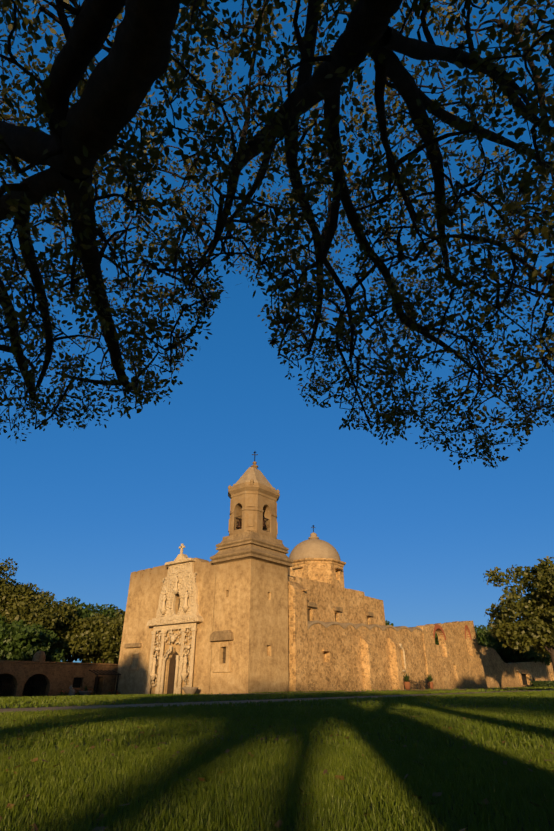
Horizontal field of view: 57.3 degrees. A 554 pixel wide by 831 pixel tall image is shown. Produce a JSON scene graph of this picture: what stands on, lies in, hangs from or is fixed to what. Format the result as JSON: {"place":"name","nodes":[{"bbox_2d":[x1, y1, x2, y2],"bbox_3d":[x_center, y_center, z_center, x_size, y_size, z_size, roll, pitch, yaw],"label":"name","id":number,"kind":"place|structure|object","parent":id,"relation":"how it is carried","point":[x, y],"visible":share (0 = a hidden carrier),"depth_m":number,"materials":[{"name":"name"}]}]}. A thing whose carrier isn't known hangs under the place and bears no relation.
{"place":"outdoors","nodes":[
{"label":"outdoors","id":0,"kind":"place"},
{"bbox_2d":[0,597,551,665],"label":"trees","id":1,"kind":"object","parent":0,"point":[20,640],"visible":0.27,"depth_m":68.08,"materials":[{"name":"green plant"}]},
{"bbox_2d":[0,0,553,469],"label":"oak","id":2,"kind":"object","parent":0,"point":[206,30],"depth_m":4.60,"materials":[{"name":"green plant"}]},
{"bbox_2d":[0,0,553,444],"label":"oak moss","id":3,"kind":"object","parent":2,"relation":"attached to","point":[114,253],"visible":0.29,"depth_m":4.59,"materials":[{"name":"green plant"}]},
{"bbox_2d":[0,686,553,830],"bbox_3d":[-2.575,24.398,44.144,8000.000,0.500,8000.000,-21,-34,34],"label":"ground","id":4,"kind":"structure","parent":0,"point":[283,766],"depth_m":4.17,"materials":[{"name":"green plant"}]},
{"bbox_2d":[0,675,96,696],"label":"iron","id":5,"kind":"object","parent":4,"relation":"on","point":[79,683],"depth_m":50.20,"materials":[{"name":"black metal"}]},
{"bbox_2d":[0,662,117,696],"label":"building","id":6,"kind":"structure","parent":4,"relation":"on","point":[58,677],"depth_m":51.46,"materials":[{"name":"brown stone"}]},
{"bbox_2d":[32,651,45,660],"bbox_3d":[-24.783,25.255,52.897,1.400,1.350,1.400,-21,-34,34],"label":"chimney","id":7,"kind":"object","parent":6,"relation":"on","point":[39,656],"visible":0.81,"depth_m":52.57,"materials":[{"name":"brown stone"}]},
{"bbox_2d":[0,660,117,665],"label":"coping","id":8,"kind":"object","parent":6,"relation":"on","point":[111,664],"visible":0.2,"depth_m":51.97,"materials":[{"name":"brown stone"}]},
{"bbox_2d":[68,685,74,695],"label":"markers","id":9,"kind":"object","parent":4,"relation":"on","point":[71,691],"visible":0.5,"depth_m":43.78,"materials":[{"name":"grey stone"}]},
{"bbox_2d":[89,670,120,694],"bbox_3d":[-18.491,28.512,54.121,1.770,2.530,3.050,-21,-34,34],"label":"pergola","id":10,"kind":"object","parent":4,"relation":"on","point":[118,674],"visible":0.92,"depth_m":54.34,"materials":[{"name":"brown wood"}]},
{"bbox_2d":[79,687,198,694],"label":"bowls","id":11,"kind":"object","parent":4,"relation":"on","point":[190,690],"visible":0.79,"depth_m":46.01,"materials":[{"name":"beige stone"}]},
{"bbox_2d":[114,558,215,694],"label":"facade wall","id":12,"kind":"structure","parent":4,"relation":"on","point":[142,604],"depth_m":53.72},
{"bbox_2d":[124,643,141,669],"bbox_3d":[-15.728,26.124,54.975,2.669,2.650,0.380,-21,-34,34],"label":"window frame","id":13,"kind":"object","parent":12,"relation":"attached to","point":[130,645],"visible":0.98,"depth_m":54.87,"materials":[{"name":"beige stone"}]},
{"bbox_2d":[130,573,151,665],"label":"wall openings","id":14,"kind":"object","parent":12,"relation":"in","point":[134,657],"visible":0.07,"depth_m":55.00,"materials":[{"name":"black"}]},
{"bbox_2d":[167,651,179,693],"bbox_3d":[-10.213,25.943,50.719,2.000,5.300,0.150,-21,-34,34],"label":"door","id":15,"kind":"structure","parent":12,"relation":"attached to","point":[171,677],"depth_m":50.95,"materials":[{"name":"brown wood"}]},
{"bbox_2d":[145,544,203,694],"bbox_3d":[-10.436,20.850,53.092,7.985,14.775,1.520,-21,-34,34],"label":"portal","id":16,"kind":"object","parent":4,"relation":"on","point":[169,625],"visible":0.75,"depth_m":52.07,"materials":[{"name":"beige stone"}]},
{"bbox_2d":[148,558,196,688],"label":"portal ornaments","id":17,"kind":"object","parent":16,"relation":"attached to","point":[176,580],"visible":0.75,"depth_m":52.70},
{"bbox_2d":[209,559,288,693],"bbox_3d":[-2.573,21.338,50.047,4.760,12.820,5.910,-21,-34,34],"label":"tower shaft","id":18,"kind":"object","parent":4,"relation":"on","point":[251,605],"visible":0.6,"depth_m":48.49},
{"bbox_2d":[209,630,233,671],"bbox_3d":[-5.250,22.069,47.520,2.838,3.530,0.440,-21,-34,34],"label":"tower window frame","id":19,"kind":"object","parent":18,"relation":"attached to","point":[225,635],"visible":0.98,"depth_m":47.49,"materials":[{"name":"beige stone"}]},
{"bbox_2d":[223,647,225,662],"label":"tower panes","id":20,"kind":"object","parent":19,"relation":"in","point":[224,651],"visible":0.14,"depth_m":47.94,"materials":[{"name":"black glass"}]},
{"bbox_2d":[210,531,293,567],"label":"tower steps","id":21,"kind":"structure","parent":18,"relation":"on","point":[251,545],"depth_m":51.74,"materials":[{"name":"beige stone"}]},
{"bbox_2d":[228,482,279,537],"bbox_3d":[-2.573,10.820,55.592,4.580,5.500,5.720,-21,-34,34],"label":"belfry","id":22,"kind":"object","parent":18,"relation":"on","point":[266,498],"visible":0.71,"depth_m":54.27,"materials":[{"name":"beige stone"}]},
{"bbox_2d":[236,519,266,528],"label":"bells","id":23,"kind":"object","parent":22,"relation":"in","point":[239,525],"visible":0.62,"depth_m":53.36,"materials":[{"name":"brown metal"}]},
{"bbox_2d":[234,516,269,531],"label":"belfry grilles","id":24,"kind":"object","parent":22,"relation":"in","point":[241,525],"visible":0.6,"depth_m":53.59,"materials":[{"name":"brown wood"}]},
{"bbox_2d":[228,494,277,538],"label":"belfry panels","id":25,"kind":"object","parent":22,"relation":"attached to","point":[251,514],"visible":0.58,"depth_m":53.42,"materials":[{"name":"beige stone"}]},
{"bbox_2d":[233,467,274,488],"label":"tower roof","id":26,"kind":"structure","parent":22,"relation":"on","point":[254,474],"depth_m":56.29,"materials":[{"name":"beige stone"}]},
{"bbox_2d":[228,461,279,492],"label":"finials","id":27,"kind":"object","parent":22,"relation":"on","point":[254,463],"visible":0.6,"depth_m":57.44,"materials":[{"name":"beige stone"}]},
{"bbox_2d":[0,688,552,712],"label":"paths","id":28,"kind":"structure","parent":4,"relation":"on","point":[101,706],"depth_m":22.97,"materials":[{"name":"grey concrete"}]},
{"bbox_2d":[0,712,553,830],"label":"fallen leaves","id":29,"kind":"object","parent":4,"relation":"on","point":[485,801],"visible":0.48,"depth_m":5.03,"materials":[{"name":"brown"}]},
{"bbox_2d":[288,580,308,691],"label":"buttresses","id":30,"kind":"structure","parent":4,"relation":"on","point":[298,662],"depth_m":51.89,"materials":[{"name":"beige stone"}]},
{"bbox_2d":[49,608,553,670],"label":"bark","id":31,"kind":"object","parent":4,"relation":"on","point":[550,651],"visible":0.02,"depth_m":77.25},
{"bbox_2d":[0,556,553,663],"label":"trees","id":32,"kind":"object","parent":31,"relation":"attached to","point":[26,604],"visible":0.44,"depth_m":75.61,"materials":[{"name":"green plant"}]},
{"bbox_2d":[59,672,553,695],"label":"plants","id":33,"kind":"object","parent":4,"relation":"on","point":[536,683],"visible":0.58,"depth_m":68.73,"materials":[{"name":"green plant"}]},
{"bbox_2d":[288,575,385,625],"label":"nave","id":34,"kind":"structure","parent":4,"relation":"on","point":[355,605],"depth_m":62.02,"materials":[{"name":"beige stone"}]},
{"bbox_2d":[288,558,345,587],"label":"drum","id":35,"kind":"object","parent":34,"relation":"on","point":[320,569],"visible":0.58,"depth_m":66.11,"materials":[{"name":"beige stone"}]},
{"bbox_2d":[289,532,340,560],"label":"dome","id":36,"kind":"structure","parent":35,"relation":"on","point":[313,546],"depth_m":67.87,"materials":[{"name":"beige stone"}]},
{"bbox_2d":[292,566,342,569],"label":"drum hoods","id":37,"kind":"object","parent":35,"relation":"attached to","point":[337,568],"visible":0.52,"depth_m":66.55,"materials":[{"name":"beige stone"}]},
{"bbox_2d":[308,609,367,624],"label":"windows","id":38,"kind":"structure","parent":34,"relation":"in","point":[335,616],"depth_m":57.44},
{"bbox_2d":[307,602,373,616],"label":"nave hoods","id":39,"kind":"object","parent":34,"relation":"attached to","point":[335,608],"visible":0.85,"depth_m":60.54,"materials":[{"name":"beige stone"}]},
{"bbox_2d":[322,635,403,690],"bbox_3d":[11.955,29.882,62.077,1.999,8.926,22.720,-21,-34,34],"label":"buttress","id":40,"kind":"object","parent":4,"relation":"on","point":[368,667],"visible":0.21,"depth_m":60.65,"materials":[{"name":"beige stone"}]},
{"bbox_2d":[399,643,405,671],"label":"rose frame","id":41,"kind":"object","parent":40,"relation":"attached to","point":[400,644],"visible":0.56,"depth_m":67.49,"materials":[{"name":"beige stone"}]},
{"bbox_2d":[404,682,433,689],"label":"flower pots","id":42,"kind":"object","parent":4,"relation":"on","point":[407,685],"visible":0.79,"depth_m":63.77,"materials":[{"name":"ceramic"}]},
{"bbox_2d":[409,680,429,689],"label":"rose fence","id":43,"kind":"object","parent":4,"relation":"on","point":[415,684],"visible":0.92,"depth_m":66.37,"materials":[{"name":"black metal"}]},
{"bbox_2d":[416,621,487,688],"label":"wall","id":44,"kind":"structure","parent":4,"relation":"on","point":[456,665],"depth_m":79.91,"materials":[{"name":"beige stone"}]},
{"bbox_2d":[436,645,469,655],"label":"window infill","id":45,"kind":"object","parent":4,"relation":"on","point":[439,650],"visible":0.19,"depth_m":77.52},
{"bbox_2d":[433,624,471,639],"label":"brick arches","id":46,"kind":"structure","parent":45,"relation":"on","point":[437,627],"depth_m":79.03,"materials":[{"name":"red brick"}]},
{"bbox_2d":[478,645,553,687],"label":"wall","id":47,"kind":"structure","parent":4,"relation":"on","point":[499,672],"depth_m":105.13,"materials":[{"name":"beige stone"}]},
{"bbox_2d":[521,674,527,684],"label":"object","id":48,"kind":"object","parent":47,"relation":"attached to","point":[524,679],"depth_m":114.37,"materials":[{"name":"black"}]},
{"bbox_2d":[0,0,553,662],"label":"sky","id":49,"kind":"structure","parent":0,"point":[82,511],"materials":[{"name":"blue"}]},
{"bbox_2d":[308,623,427,690],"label":"side wall","id":50,"kind":"structure","parent":0,"point":[338,667],"depth_m":58.61,"materials":[{"name":"beige stone"}]},
{"bbox_2d":[308,620,422,631],"bbox_3d":[11.273,27.226,64.665,2.720,2.172,28.800,-21,-34,34],"label":"wall coping","id":51,"kind":"object","parent":50,"relation":"on","point":[368,627],"visible":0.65,"depth_m":61.91,"materials":[{"name":"beige stone"}]}
]}

